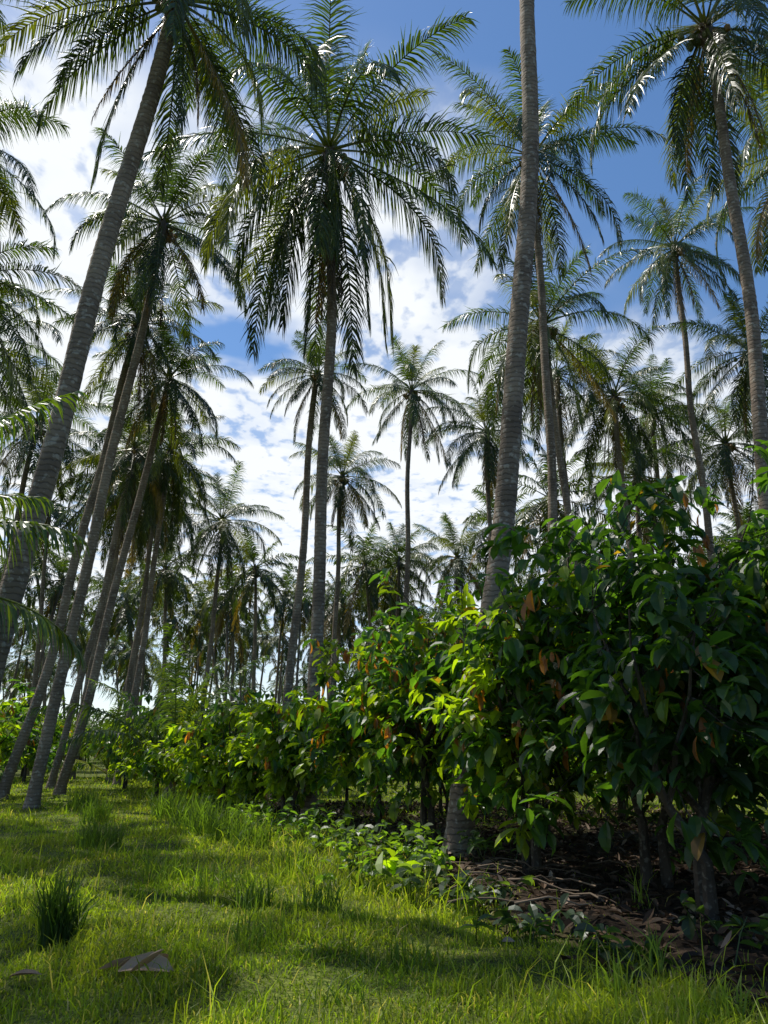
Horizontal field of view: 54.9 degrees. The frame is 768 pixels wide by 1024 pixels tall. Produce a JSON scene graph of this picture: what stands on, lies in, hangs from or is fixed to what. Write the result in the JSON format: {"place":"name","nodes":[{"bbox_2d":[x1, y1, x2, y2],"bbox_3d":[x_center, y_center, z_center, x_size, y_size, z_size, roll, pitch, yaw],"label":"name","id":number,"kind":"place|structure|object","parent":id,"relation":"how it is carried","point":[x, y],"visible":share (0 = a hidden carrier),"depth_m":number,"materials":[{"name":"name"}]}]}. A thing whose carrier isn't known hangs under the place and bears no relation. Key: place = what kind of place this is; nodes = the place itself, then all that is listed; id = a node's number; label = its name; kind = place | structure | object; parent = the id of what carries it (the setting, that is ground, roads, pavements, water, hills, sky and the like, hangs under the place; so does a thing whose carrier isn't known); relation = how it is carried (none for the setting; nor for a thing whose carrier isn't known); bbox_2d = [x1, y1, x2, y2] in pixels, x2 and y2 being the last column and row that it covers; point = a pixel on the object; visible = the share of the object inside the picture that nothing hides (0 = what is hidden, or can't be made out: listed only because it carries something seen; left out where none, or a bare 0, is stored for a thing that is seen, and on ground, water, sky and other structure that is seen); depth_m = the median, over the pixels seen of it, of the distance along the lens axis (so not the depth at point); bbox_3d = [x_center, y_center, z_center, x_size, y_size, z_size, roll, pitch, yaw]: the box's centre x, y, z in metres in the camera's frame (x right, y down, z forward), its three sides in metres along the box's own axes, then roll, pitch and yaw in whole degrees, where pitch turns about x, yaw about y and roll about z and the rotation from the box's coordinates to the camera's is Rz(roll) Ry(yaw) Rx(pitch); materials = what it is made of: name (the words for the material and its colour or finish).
{"place":"outdoors","nodes":[
{"label":"outdoors","id":0,"kind":"place"},
{"bbox_2d":[0,770,767,1023],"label":"grass","id":1,"kind":"structure","parent":0,"point":[99,940],"depth_m":5.80,"materials":[{"name":"plant"}]},
{"bbox_2d":[0,756,767,1023],"bbox_3d":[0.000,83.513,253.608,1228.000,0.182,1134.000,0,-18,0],"label":"ground","id":2,"kind":"structure","parent":0,"point":[730,949],"depth_m":6.53,"materials":[{"name":"plant"}]},
{"bbox_2d":[0,707,54,772],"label":"cacao tree","id":3,"kind":"object","parent":2,"relation":"on","point":[5,736],"visible":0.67,"depth_m":25.75,"materials":[{"name":"green plant"}]},
{"bbox_2d":[0,54,69,262],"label":"coconut palm","id":4,"kind":"object","parent":2,"relation":"on","point":[5,192],"visible":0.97,"depth_m":23.00,"materials":[{"name":"green plant"}]},
{"bbox_2d":[0,277,77,440],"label":"coconut palm","id":5,"kind":"object","parent":2,"relation":"on","point":[4,378],"visible":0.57,"depth_m":32.42,"materials":[{"name":"green plant"}]},
{"bbox_2d":[0,197,82,412],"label":"coconut palm","id":6,"kind":"object","parent":2,"relation":"on","point":[19,295],"visible":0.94,"depth_m":24.48,"materials":[{"name":"green plant"}]},
{"bbox_2d":[0,390,90,670],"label":"young coconut palm","id":7,"kind":"object","parent":2,"relation":"on","point":[23,527],"visible":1,"depth_m":9.72,"materials":[{"name":"green plant"}]},
{"bbox_2d":[0,453,90,775],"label":"coconut palm","id":8,"kind":"object","parent":2,"relation":"on","point":[55,515],"visible":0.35,"depth_m":51.50,"materials":[{"name":"green plant"}]},
{"bbox_2d":[0,359,111,584],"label":"coconut palm","id":9,"kind":"object","parent":2,"relation":"on","point":[28,446],"visible":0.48,"depth_m":38.75,"materials":[{"name":"green plant"}]},
{"bbox_2d":[20,856,114,949],"bbox_3d":[-2.573,3.184,6.064,0.766,0.659,0.694,11,-21,-30],"label":"tall grass tuft","id":10,"kind":"object","parent":2,"relation":"on","point":[60,917],"visible":0.84,"depth_m":5.94,"materials":[{"name":"plant"}]},
{"bbox_2d":[61,784,102,812],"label":"tall grass tuft","id":11,"kind":"object","parent":2,"relation":"on","point":[82,800],"visible":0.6,"depth_m":19.50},
{"bbox_2d":[9,949,172,976],"bbox_3d":[-1.984,3.052,5.045,1.103,0.200,0.363,0,-18,0],"label":"fallen dry leaf","id":12,"kind":"object","parent":2,"relation":"on","point":[129,964],"visible":0.9,"depth_m":5.04,"materials":[{"name":"plant"}]},
{"bbox_2d":[63,809,131,849],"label":"tall grass tuft","id":13,"kind":"object","parent":2,"relation":"on","point":[90,839],"visible":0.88,"depth_m":11.89,"materials":[{"name":"plant"}]},
{"bbox_2d":[75,793,126,822],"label":"tall grass tuft","id":14,"kind":"object","parent":2,"relation":"on","point":[91,810],"visible":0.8,"depth_m":16.65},
{"bbox_2d":[46,691,163,781],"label":"young coconut palm","id":15,"kind":"object","parent":2,"relation":"on","point":[106,763],"visible":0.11,"depth_m":37.45,"materials":[{"name":"green plant"}]},
{"bbox_2d":[0,246,223,799],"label":"coconut palm","id":16,"kind":"object","parent":2,"relation":"on","point":[123,323],"visible":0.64,"depth_m":28.30,"materials":[{"name":"green plant"}]},
{"bbox_2d":[75,722,153,788],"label":"cacao tree","id":17,"kind":"object","parent":2,"relation":"on","point":[111,773],"visible":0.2,"depth_m":30.90,"materials":[{"name":"green plant"}]},
{"bbox_2d":[55,453,184,778],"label":"coconut palm","id":18,"kind":"object","parent":2,"relation":"on","point":[107,554],"visible":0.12,"depth_m":46.37,"materials":[{"name":"green plant"}]},
{"bbox_2d":[45,378,199,788],"bbox_3d":[-12.216,3.083,34.401,7.337,18.526,6.786,-16,-24,40],"label":"coconut palm","id":19,"kind":"object","parent":2,"relation":"on","point":[128,486],"visible":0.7,"depth_m":34.76,"materials":[{"name":"green plant"}]},
{"bbox_2d":[55,421,199,781],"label":"coconut palm","id":20,"kind":"object","parent":2,"relation":"on","point":[110,509],"visible":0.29,"depth_m":40.09,"materials":[{"name":"green plant"}]},
{"bbox_2d":[22,127,254,808],"bbox_3d":[-8.140,-2.737,24.251,6.660,23.346,7.713,0,-18,0],"label":"coconut palm","id":21,"kind":"object","parent":2,"relation":"on","point":[148,256],"visible":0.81,"depth_m":25.20,"materials":[{"name":"green plant"}]},
{"bbox_2d":[29,623,269,799],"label":"young coconut palm","id":22,"kind":"object","parent":2,"relation":"on","point":[170,709],"visible":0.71,"depth_m":24.06,"materials":[{"name":"green plant"}]},
{"bbox_2d":[108,693,194,797],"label":"cacao tree","id":23,"kind":"object","parent":2,"relation":"on","point":[127,768],"visible":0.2,"depth_m":25.30,"materials":[{"name":"green plant"}]},
{"bbox_2d":[52,311,255,795],"bbox_3d":[-8.892,1.042,28.927,6.372,19.051,6.705,11,-21,-31],"label":"coconut palm","id":24,"kind":"object","parent":2,"relation":"on","point":[163,412],"visible":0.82,"depth_m":30.04,"materials":[{"name":"green plant"}]},
{"bbox_2d":[86,427,225,778],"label":"coconut palm","id":25,"kind":"object","parent":2,"relation":"on","point":[190,532],"visible":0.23,"depth_m":43.57,"materials":[{"name":"green plant"}]},
{"bbox_2d":[96,691,220,792],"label":"cacao tree","id":26,"kind":"object","parent":2,"relation":"on","point":[148,698],"visible":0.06,"depth_m":27.70,"materials":[{"name":"green plant"}]},
{"bbox_2d":[100,478,216,773],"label":"coconut palm","id":27,"kind":"object","parent":2,"relation":"on","point":[168,549],"visible":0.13,"depth_m":52.31,"materials":[{"name":"green plant"}]},
{"bbox_2d":[128,846,202,882],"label":"tall grass tuft","id":28,"kind":"object","parent":2,"relation":"on","point":[183,870],"visible":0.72,"depth_m":9.22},
{"bbox_2d":[0,0,335,687],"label":"coconut palm","id":29,"kind":"object","parent":2,"relation":"on","point":[210,79],"visible":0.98,"depth_m":14.46,"materials":[{"name":"green plant"}]},
{"bbox_2d":[143,780,194,819],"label":"tall grass tuft","id":30,"kind":"object","parent":2,"relation":"on","point":[157,809],"visible":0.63,"depth_m":17.59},
{"bbox_2d":[102,399,240,785],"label":"coconut palm","id":31,"kind":"object","parent":2,"relation":"on","point":[194,474],"visible":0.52,"depth_m":37.57,"materials":[{"name":"green plant"}]},
{"bbox_2d":[130,716,234,800],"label":"cacao tree","id":32,"kind":"object","parent":2,"relation":"on","point":[158,755],"visible":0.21,"depth_m":22.57,"materials":[{"name":"green plant"}]},
{"bbox_2d":[159,785,216,826],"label":"tall grass tuft","id":33,"kind":"object","parent":2,"relation":"on","point":[177,812],"visible":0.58,"depth_m":15.73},
{"bbox_2d":[163,738,231,804],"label":"cacao tree","id":34,"kind":"object","parent":2,"relation":"on","point":[178,763],"visible":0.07,"depth_m":20.84,"materials":[{"name":"green plant"}]},
{"bbox_2d":[164,790,234,836],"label":"tall grass tuft","id":35,"kind":"object","parent":2,"relation":"on","point":[196,827],"visible":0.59,"depth_m":13.79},
{"bbox_2d":[188,854,249,891],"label":"tall grass tuft","id":36,"kind":"object","parent":2,"relation":"on","point":[222,875],"visible":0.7,"depth_m":8.65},
{"bbox_2d":[168,687,271,809],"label":"cacao tree","id":37,"kind":"object","parent":2,"relation":"on","point":[206,734],"visible":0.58,"depth_m":19.09,"materials":[{"name":"green plant"}]},
{"bbox_2d":[164,460,284,710],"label":"coconut palm","id":38,"kind":"object","parent":2,"relation":"on","point":[221,541],"visible":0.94,"depth_m":49.78,"materials":[{"name":"green plant"}]},
{"bbox_2d":[197,796,258,841],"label":"tall grass tuft","id":39,"kind":"object","parent":2,"relation":"on","point":[212,829],"visible":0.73,"depth_m":13.02,"materials":[{"name":"plant"}]},
{"bbox_2d":[211,724,280,812],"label":"cacao tree","id":40,"kind":"object","parent":2,"relation":"on","point":[240,770],"visible":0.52,"depth_m":17.62,"materials":[{"name":"green plant"}]},
{"bbox_2d":[217,808,279,849],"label":"tall grass tuft","id":41,"kind":"object","parent":2,"relation":"on","point":[237,834],"visible":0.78,"depth_m":12.07,"materials":[{"name":"plant"}]},
{"bbox_2d":[228,906,278,951],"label":"tall grass tuft","id":42,"kind":"object","parent":2,"relation":"on","point":[259,933],"visible":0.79,"depth_m":6.09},
{"bbox_2d":[230,872,278,912],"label":"tall grass tuft","id":43,"kind":"object","parent":2,"relation":"on","point":[257,900],"visible":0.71,"depth_m":7.43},
{"bbox_2d":[227,797,313,824],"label":"undergrowth plant","id":44,"kind":"object","parent":2,"relation":"on","point":[264,810],"visible":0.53,"depth_m":15.15,"materials":[{"name":"green plant"}]},
{"bbox_2d":[226,686,341,821],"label":"cacao tree","id":45,"kind":"object","parent":2,"relation":"on","point":[268,743],"visible":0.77,"depth_m":16.27,"materials":[{"name":"green plant"}]},
{"bbox_2d":[247,799,335,839],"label":"undergrowth plant","id":46,"kind":"object","parent":2,"relation":"on","point":[305,820],"visible":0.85,"depth_m":13.45,"materials":[{"name":"green plant"}]},
{"bbox_2d":[265,840,321,874],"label":"tall grass tuft","id":47,"kind":"object","parent":2,"relation":"on","point":[287,859],"visible":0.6,"depth_m":9.97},
{"bbox_2d":[257,326,367,800],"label":"coconut palm","id":48,"kind":"object","parent":2,"relation":"on","point":[292,646],"visible":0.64,"depth_m":27.20,"materials":[{"name":"green plant"}]},
{"bbox_2d":[294,870,346,913],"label":"tall grass tuft","id":49,"kind":"object","parent":2,"relation":"on","point":[328,895],"visible":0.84,"depth_m":7.26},
{"bbox_2d":[136,0,504,820],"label":"coconut palm","id":50,"kind":"object","parent":2,"relation":"on","point":[330,166],"visible":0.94,"depth_m":21.93,"materials":[{"name":"green plant"}]},
{"bbox_2d":[285,809,374,853],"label":"undergrowth plant","id":51,"kind":"object","parent":2,"relation":"on","point":[331,829],"visible":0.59,"depth_m":12.10,"materials":[{"name":"green plant"}]},
{"bbox_2d":[303,962,381,1007],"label":"tall grass tuft","id":52,"kind":"object","parent":2,"relation":"on","point":[359,993],"visible":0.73,"depth_m":4.78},
{"bbox_2d":[317,754,370,802],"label":"cacao tree","id":53,"kind":"object","parent":2,"relation":"on","point":[345,790],"visible":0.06,"depth_m":21.42,"materials":[{"name":"green plant"}]},
{"bbox_2d":[289,424,401,716],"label":"coconut palm","id":54,"kind":"object","parent":2,"relation":"on","point":[339,498],"visible":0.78,"depth_m":47.03,"materials":[{"name":"green plant"}]},
{"bbox_2d":[282,615,425,835],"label":"cacao tree","id":55,"kind":"object","parent":2,"relation":"on","point":[344,745],"visible":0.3,"depth_m":14.59,"materials":[{"name":"green plant"}]},
{"bbox_2d":[304,824,424,863],"bbox_3d":[-0.261,4.757,10.552,1.778,0.555,1.063,0,-18,0],"label":"undergrowth plant","id":56,"kind":"object","parent":2,"relation":"on","point":[357,839],"visible":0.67,"depth_m":10.45,"materials":[{"name":"green plant"}]},
{"bbox_2d":[0,678,756,781],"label":"distant bushes","id":57,"kind":"object","parent":2,"relation":"on","point":[16,712],"visible":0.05,"depth_m":41.91,"materials":[{"name":"green plant"}]},
{"bbox_2d":[0,501,757,771],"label":"distant palm grove","id":58,"kind":"object","parent":2,"relation":"on","point":[193,637],"visible":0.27,"depth_m":70.45,"materials":[{"name":"green plant"}]},
{"bbox_2d":[315,835,454,890],"bbox_3d":[0.028,4.184,8.801,1.676,0.535,1.103,0,-18,0],"label":"undergrowth plant","id":59,"kind":"object","parent":2,"relation":"on","point":[344,858],"visible":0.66,"depth_m":8.91,"materials":[{"name":"green plant"}]},
{"bbox_2d":[342,523,449,625],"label":"coconut palm","id":60,"kind":"object","parent":2,"relation":"on","point":[397,576],"visible":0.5,"depth_m":63.45,"materials":[{"name":"green plant"}]},
{"bbox_2d":[373,835,424,887],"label":"undergrowth plant","id":61,"kind":"object","parent":2,"relation":"on","point":[391,867],"visible":0.45,"depth_m":8.46,"materials":[{"name":"green plant"}]},
{"bbox_2d":[351,819,447,861],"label":"undergrowth plant","id":62,"kind":"object","parent":2,"relation":"on","point":[368,842],"visible":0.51,"depth_m":10.34,"materials":[{"name":"green plant"}]},
{"bbox_2d":[363,854,453,907],"bbox_3d":[0.264,4.066,8.223,1.064,0.462,1.204,0,-18,0],"label":"undergrowth plant","id":63,"kind":"object","parent":2,"relation":"on","point":[410,869],"visible":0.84,"depth_m":8.17,"materials":[{"name":"green plant"}]},
{"bbox_2d":[386,927,434,973],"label":"tall grass tuft","id":64,"kind":"object","parent":2,"relation":"on","point":[397,950],"visible":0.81,"depth_m":5.68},
{"bbox_2d":[341,335,485,780],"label":"coconut palm","id":65,"kind":"object","parent":2,"relation":"on","point":[413,419],"visible":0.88,"depth_m":46.07,"materials":[{"name":"green plant"}]},
{"bbox_2d":[391,822,454,870],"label":"undergrowth plant","id":66,"kind":"object","parent":2,"relation":"on","point":[437,853],"visible":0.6,"depth_m":9.45,"materials":[{"name":"green plant"}]},
{"bbox_2d":[331,567,520,839],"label":"cacao tree","id":67,"kind":"object","parent":2,"relation":"on","point":[388,667],"visible":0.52,"depth_m":12.60,"materials":[{"name":"green plant"}]},
{"bbox_2d":[387,729,484,814],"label":"cacao tree","id":68,"kind":"object","parent":2,"relation":"on","point":[440,807],"visible":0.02,"depth_m":18.10,"materials":[{"name":"green plant"}]},
{"bbox_2d":[412,512,488,629],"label":"coconut palm","id":69,"kind":"object","parent":2,"relation":"on","point":[457,566],"visible":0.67,"depth_m":61.11,"materials":[{"name":"green plant"}]},
{"bbox_2d":[416,870,533,915],"bbox_3d":[0.963,3.878,7.588,0.971,0.389,0.853,17,-24,-42],"label":"undergrowth plant","id":70,"kind":"object","parent":2,"relation":"on","point":[501,892],"visible":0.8,"depth_m":7.54,"materials":[{"name":"green plant"}]},
{"bbox_2d":[422,375,546,540],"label":"coconut palm","id":71,"kind":"object","parent":2,"relation":"on","point":[490,454],"visible":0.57,"depth_m":44.73,"materials":[{"name":"green plant"}]},
{"bbox_2d":[457,818,521,861],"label":"undergrowth plant","id":72,"kind":"object","parent":2,"relation":"on","point":[474,837],"visible":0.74,"depth_m":10.37,"materials":[{"name":"green plant"}]},
{"bbox_2d":[442,0,538,855],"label":"coconut palm","id":73,"kind":"object","parent":2,"relation":"on","point":[506,492],"visible":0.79,"depth_m":13.59,"materials":[{"name":"grey plant"}]},
{"bbox_2d":[224,798,767,1013],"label":"leaf litter","id":74,"kind":"object","parent":2,"relation":"on","point":[685,871],"visible":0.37,"depth_m":9.12,"materials":[{"name":"plant"}]},
{"bbox_2d":[463,489,545,590],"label":"coconut palm","id":75,"kind":"object","parent":2,"relation":"on","point":[474,520],"visible":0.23,"depth_m":57.58,"materials":[{"name":"green plant"}]},
{"bbox_2d":[404,567,633,873],"bbox_3d":[2.078,2.775,10.023,3.594,4.042,3.614,0,-18,0],"label":"cacao tree","id":76,"kind":"object","parent":2,"relation":"on","point":[504,740],"visible":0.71,"depth_m":9.77,"materials":[{"name":"green plant"}]},
{"bbox_2d":[458,893,592,944],"bbox_3d":[1.273,3.599,6.550,1.091,0.378,0.926,-6,-19,17],"label":"undergrowth plant","id":77,"kind":"object","parent":2,"relation":"on","point":[506,918],"visible":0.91,"depth_m":6.53,"materials":[{"name":"green plant"}]},
{"bbox_2d":[423,573,646,831],"bbox_3d":[2.721,3.537,13.924,4.882,4.990,4.755,0,-18,0],"label":"cacao tree","id":78,"kind":"object","parent":2,"relation":"on","point":[510,810],"visible":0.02,"depth_m":13.95,"materials":[{"name":"green plant"}]},
{"bbox_2d":[411,848,661,905],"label":"fallen branches","id":79,"kind":"object","parent":2,"relation":"on","point":[535,877],"visible":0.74,"depth_m":8.59,"materials":[{"name":"wood"}]},
{"bbox_2d":[471,451,614,580],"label":"coconut palm","id":80,"kind":"object","parent":2,"relation":"on","point":[527,519],"visible":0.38,"depth_m":48.42,"materials":[{"name":"green plant"}]},
{"bbox_2d":[418,45,668,800],"bbox_3d":[5.785,-4.169,26.418,8.937,27.387,8.984,0,-18,0],"label":"coconut palm","id":81,"kind":"object","parent":2,"relation":"on","point":[509,217],"visible":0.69,"depth_m":28.41,"materials":[{"name":"green plant"}]},
{"bbox_2d":[440,240,656,792],"bbox_3d":[7.118,-0.898,29.686,7.924,23.198,9.737,5,-18,-14],"label":"coconut palm","id":82,"kind":"object","parent":2,"relation":"on","point":[533,378],"visible":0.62,"depth_m":31.62,"materials":[{"name":"green plant"}]},
{"bbox_2d":[480,309,624,566],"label":"coconut palm","id":83,"kind":"object","parent":2,"relation":"on","point":[558,389],"visible":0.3,"depth_m":39.74,"materials":[{"name":"green plant"}]},
{"bbox_2d":[451,439,767,889],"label":"cacao tree","id":84,"kind":"object","parent":2,"relation":"on","point":[565,596],"visible":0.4,"depth_m":8.78,"materials":[{"name":"green plant"}]},
{"bbox_2d":[581,946,646,994],"bbox_3d":[1.489,3.020,4.904,0.401,0.328,0.328,8,-20,-24],"label":"grass sprout","id":85,"kind":"object","parent":2,"relation":"on","point":[616,967],"depth_m":4.88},
{"bbox_2d":[532,322,701,569],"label":"coconut palm","id":86,"kind":"object","parent":2,"relation":"on","point":[617,407],"visible":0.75,"depth_m":37.03,"materials":[{"name":"green plant"}]},
{"bbox_2d":[574,922,670,983],"bbox_3d":[1.711,3.369,5.573,0.715,0.357,0.932,-10,-21,29],"label":"undergrowth plant","id":87,"kind":"object","parent":2,"relation":"on","point":[581,927],"visible":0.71,"depth_m":5.71,"materials":[{"name":"green plant"}]},
{"bbox_2d":[568,412,715,558],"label":"coconut palm","id":88,"kind":"object","parent":2,"relation":"on","point":[630,459],"visible":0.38,"depth_m":39.88,"materials":[{"name":"green plant"}]},
{"bbox_2d":[592,474,700,560],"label":"coconut palm","id":89,"kind":"object","parent":2,"relation":"on","point":[649,530],"visible":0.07,"depth_m":49.45,"materials":[{"name":"green plant"}]},
{"bbox_2d":[526,530,767,924],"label":"cacao tree","id":90,"kind":"object","parent":2,"relation":"on","point":[663,718],"visible":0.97,"depth_m":7.21,"materials":[{"name":"green plant"}]},
{"bbox_2d":[621,917,690,977],"bbox_3d":[2.048,3.174,5.384,0.733,0.400,0.330,-11,-21,31],"label":"grass sprout","id":91,"kind":"object","parent":2,"relation":"on","point":[650,953],"depth_m":5.35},
{"bbox_2d":[584,354,729,565],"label":"coconut palm","id":92,"kind":"object","parent":2,"relation":"on","point":[649,429],"visible":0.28,"depth_m":45.20,"materials":[{"name":"green plant"}]},
{"bbox_2d":[560,0,767,537],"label":"coconut palm","id":93,"kind":"object","parent":2,"relation":"on","point":[706,36],"visible":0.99,"depth_m":20.11,"materials":[{"name":"green plant"}]},
{"bbox_2d":[599,173,755,569],"bbox_3d":[15.102,-2.886,34.411,7.546,29.849,7.738,-11,-21,31],"label":"coconut palm","id":94,"kind":"object","parent":2,"relation":"on","point":[680,248],"visible":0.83,"depth_m":37.22,"materials":[{"name":"green plant"}]},
{"bbox_2d":[598,448,767,866],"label":"cacao tree","id":95,"kind":"object","parent":2,"relation":"on","point":[751,546],"visible":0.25,"depth_m":8.53,"materials":[{"name":"green plant"}]},
{"bbox_2d":[661,391,758,549],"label":"coconut palm","id":96,"kind":"object","parent":2,"relation":"on","point":[725,464],"visible":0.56,"depth_m":44.60,"materials":[{"name":"green plant"}]},
{"bbox_2d":[663,546,759,806],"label":"cacao tree","id":97,"kind":"object","parent":2,"relation":"on","point":[715,559],"visible":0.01,"depth_m":12.85,"materials":[{"name":"green plant"}]},
{"bbox_2d":[666,288,767,446],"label":"coconut palm","id":98,"kind":"object","parent":2,"relation":"on","point":[741,387],"visible":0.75,"depth_m":36.18,"materials":[{"name":"green plant"}]},
{"bbox_2d":[677,893,767,965],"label":"undergrowth plant","id":99,"kind":"object","parent":2,"relation":"on","point":[688,926],"visible":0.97,"depth_m":6.02,"materials":[{"name":"green plant"}]},
{"bbox_2d":[698,970,767,1017],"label":"grass sprout","id":100,"kind":"object","parent":2,"relation":"on","point":[724,995],"depth_m":4.52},
{"bbox_2d":[700,40,767,275],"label":"coconut palm","id":101,"kind":"object","parent":2,"relation":"on","point":[763,214],"visible":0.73,"depth_m":28.12,"materials":[{"name":"green plant"}]},
{"bbox_2d":[0,0,767,727],"label":"sky","id":102,"kind":"structure","parent":0,"point":[567,47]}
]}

